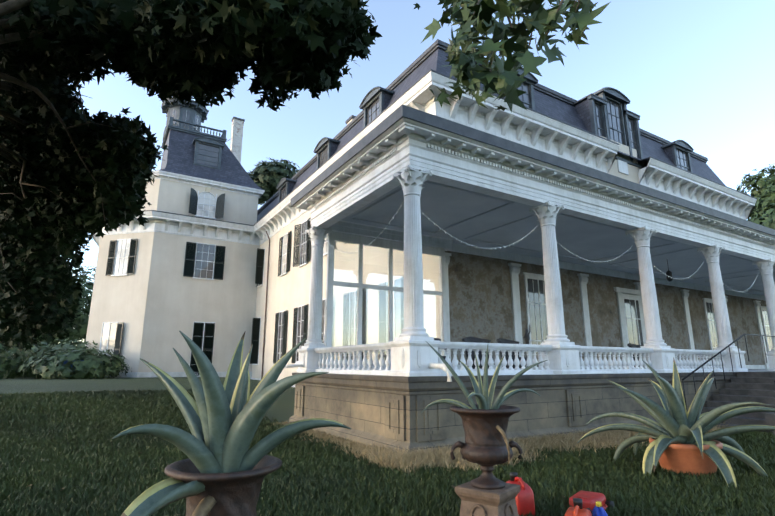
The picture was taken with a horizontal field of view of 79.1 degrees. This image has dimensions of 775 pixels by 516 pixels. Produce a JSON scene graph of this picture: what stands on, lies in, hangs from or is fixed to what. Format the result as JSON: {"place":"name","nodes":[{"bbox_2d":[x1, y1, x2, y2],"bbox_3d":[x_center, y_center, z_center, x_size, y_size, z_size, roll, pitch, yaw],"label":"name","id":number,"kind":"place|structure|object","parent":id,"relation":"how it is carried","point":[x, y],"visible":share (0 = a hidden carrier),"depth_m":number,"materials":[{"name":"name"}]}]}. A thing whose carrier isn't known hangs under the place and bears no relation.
{"place":"outdoors","nodes":[
{"label":"outdoors","id":0,"kind":"place"},
{"bbox_2d":[0,0,609,351],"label":"maple tree","id":1,"kind":"object","parent":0,"point":[202,52],"depth_m":6.17,"materials":[{"name":"green plant"}]},
{"bbox_2d":[325,231,446,368],"bbox_3d":[0.107,1.650,16.713,4.940,4.680,0.120,8,-15,-30],"label":"glazed porch screen","id":2,"kind":"object","parent":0,"point":[391,246],"visible":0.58,"depth_m":16.44,"materials":[{"name":"clear glass"}]},
{"bbox_2d":[0,376,774,515],"bbox_3d":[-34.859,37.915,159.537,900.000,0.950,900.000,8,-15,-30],"label":"lawn","id":3,"kind":"structure","parent":0,"point":[281,408],"depth_m":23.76,"materials":[{"name":"green plant"}]},
{"bbox_2d":[85,115,639,386],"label":"house walls","id":4,"kind":"structure","parent":3,"relation":"on","point":[157,301],"depth_m":36.70,"materials":[{"name":"beige paint"}]},
{"bbox_2d":[98,187,403,379],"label":"house windows","id":5,"kind":"structure","parent":4,"relation":"in","point":[205,264],"depth_m":36.63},
{"bbox_2d":[92,69,756,246],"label":"roof cornice","id":6,"kind":"structure","parent":4,"relation":"attached to","point":[535,129],"depth_m":27.39,"materials":[{"name":"white wood"}]},
{"bbox_2d":[155,39,725,221],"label":"roof","id":7,"kind":"structure","parent":4,"relation":"on","point":[183,127],"depth_m":35.10,"materials":[{"name":"grey tile"}]},
{"bbox_2d":[192,66,693,202],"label":"dormer windows","id":8,"kind":"structure","parent":7,"relation":"attached to","point":[605,112],"depth_m":27.85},
{"bbox_2d":[0,157,774,378],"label":"trees","id":9,"kind":"object","parent":3,"relation":"on","point":[44,360],"depth_m":36.77,"materials":[{"name":"green plant"}]},
{"bbox_2d":[455,481,520,515],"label":"urn pedestal","id":10,"kind":"object","parent":3,"relation":"on","point":[485,502],"visible":0.98,"depth_m":5.01,"materials":[{"name":"stone"}]},
{"bbox_2d":[449,404,522,489],"bbox_3d":[1.113,2.116,5.301,0.797,0.835,0.797,8,-15,-30],"label":"cast iron urn","id":11,"kind":"object","parent":10,"relation":"on","point":[484,446],"visible":0.92,"depth_m":5.12,"materials":[{"name":"brown metal"}]},
{"bbox_2d":[422,342,547,465],"bbox_3d":[1.180,1.643,5.486,1.557,1.312,1.270,8,-15,-30],"label":"agave","id":12,"kind":"object","parent":11,"relation":"in","point":[483,394],"visible":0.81,"depth_m":5.42,"materials":[{"name":"green plant"}]},
{"bbox_2d":[506,472,534,515],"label":"gas can","id":13,"kind":"object","parent":3,"relation":"on","point":[524,499],"visible":0.67,"depth_m":5.69,"materials":[{"name":"red plastic"}]},
{"bbox_2d":[289,369,768,454],"bbox_3d":[18.366,6.662,23.632,46.130,1.997,6.680,8,-15,-30],"label":"porch foundation","id":14,"kind":"object","parent":3,"relation":"on","point":[378,409],"visible":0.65,"depth_m":11.31,"materials":[{"name":"grey stone"}]},
{"bbox_2d":[296,165,774,375],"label":"porch columns","id":15,"kind":"structure","parent":14,"relation":"on","point":[413,352],"depth_m":13.02,"materials":[{"name":"white wood"}]},
{"bbox_2d":[285,202,757,381],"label":"porch fittings","id":16,"kind":"object","parent":15,"relation":"attached to","point":[443,367],"visible":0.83,"depth_m":13.05,"materials":[{"name":"white metal"}]},
{"bbox_2d":[291,104,774,265],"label":"porch entablature","id":17,"kind":"structure","parent":15,"relation":"on","point":[358,175],"depth_m":13.37,"materials":[{"name":"white wood"}]},
{"bbox_2d":[342,180,774,369],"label":"porch interior","id":18,"kind":"object","parent":3,"relation":"on","point":[493,295],"visible":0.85,"depth_m":20.66,"materials":[{"name":"grey paint"}]},
{"bbox_2d":[434,325,641,368],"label":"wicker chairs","id":19,"kind":"object","parent":18,"relation":"on","point":[526,337],"visible":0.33,"depth_m":12.84,"materials":[{"name":"black wicker"}]},
{"bbox_2d":[564,498,591,515],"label":"gas can","id":20,"kind":"object","parent":3,"relation":"on","point":[577,509],"visible":1,"depth_m":5.12,"materials":[{"name":"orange plastic"}]},
{"bbox_2d":[569,490,614,510],"bbox_3d":[2.634,3.164,6.019,0.430,0.210,0.544,-10,-16,38],"label":"gas can","id":21,"kind":"object","parent":3,"relation":"on","point":[589,498],"visible":0.65,"depth_m":5.98,"materials":[{"name":"red plastic"}]},
{"bbox_2d":[593,501,607,515],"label":"blue oil jug","id":22,"kind":"object","parent":3,"relation":"on","point":[598,509],"visible":1,"depth_m":5.19,"materials":[{"name":"plastic"}]},
{"bbox_2d":[649,437,722,476],"bbox_3d":[5.180,3.444,8.131,1.100,0.550,1.100,8,-15,-30],"label":"terracotta pot","id":23,"kind":"object","parent":3,"relation":"on","point":[678,457],"visible":0.42,"depth_m":7.75,"materials":[{"name":"terracotta"},{"name":"soil"}]},
{"bbox_2d":[575,357,774,486],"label":"agave","id":24,"kind":"object","parent":23,"relation":"in","point":[676,421],"visible":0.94,"depth_m":7.95,"materials":[{"name":"green plant"}]},
{"bbox_2d":[682,334,774,434],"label":"porch steps","id":25,"kind":"structure","parent":3,"relation":"on","point":[759,387],"depth_m":14.78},
{"bbox_2d":[58,0,774,343],"label":"sky","id":26,"kind":"structure","parent":0,"point":[699,73],"materials":[{"name":"blue"}]},
{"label":"urn pedestal","id":27,"kind":"object","parent":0,"visible":0},
{"bbox_2d":[164,455,281,515],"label":"cast iron urn","id":28,"kind":"object","parent":27,"relation":"on","point":[234,493],"visible":0.77,"depth_m":2.91,"materials":[{"name":"brown metal"}]},
{"bbox_2d":[112,331,350,515],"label":"agave","id":29,"kind":"object","parent":28,"relation":"in","point":[224,420],"visible":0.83,"depth_m":3.02,"materials":[{"name":"green plant"}]}
]}

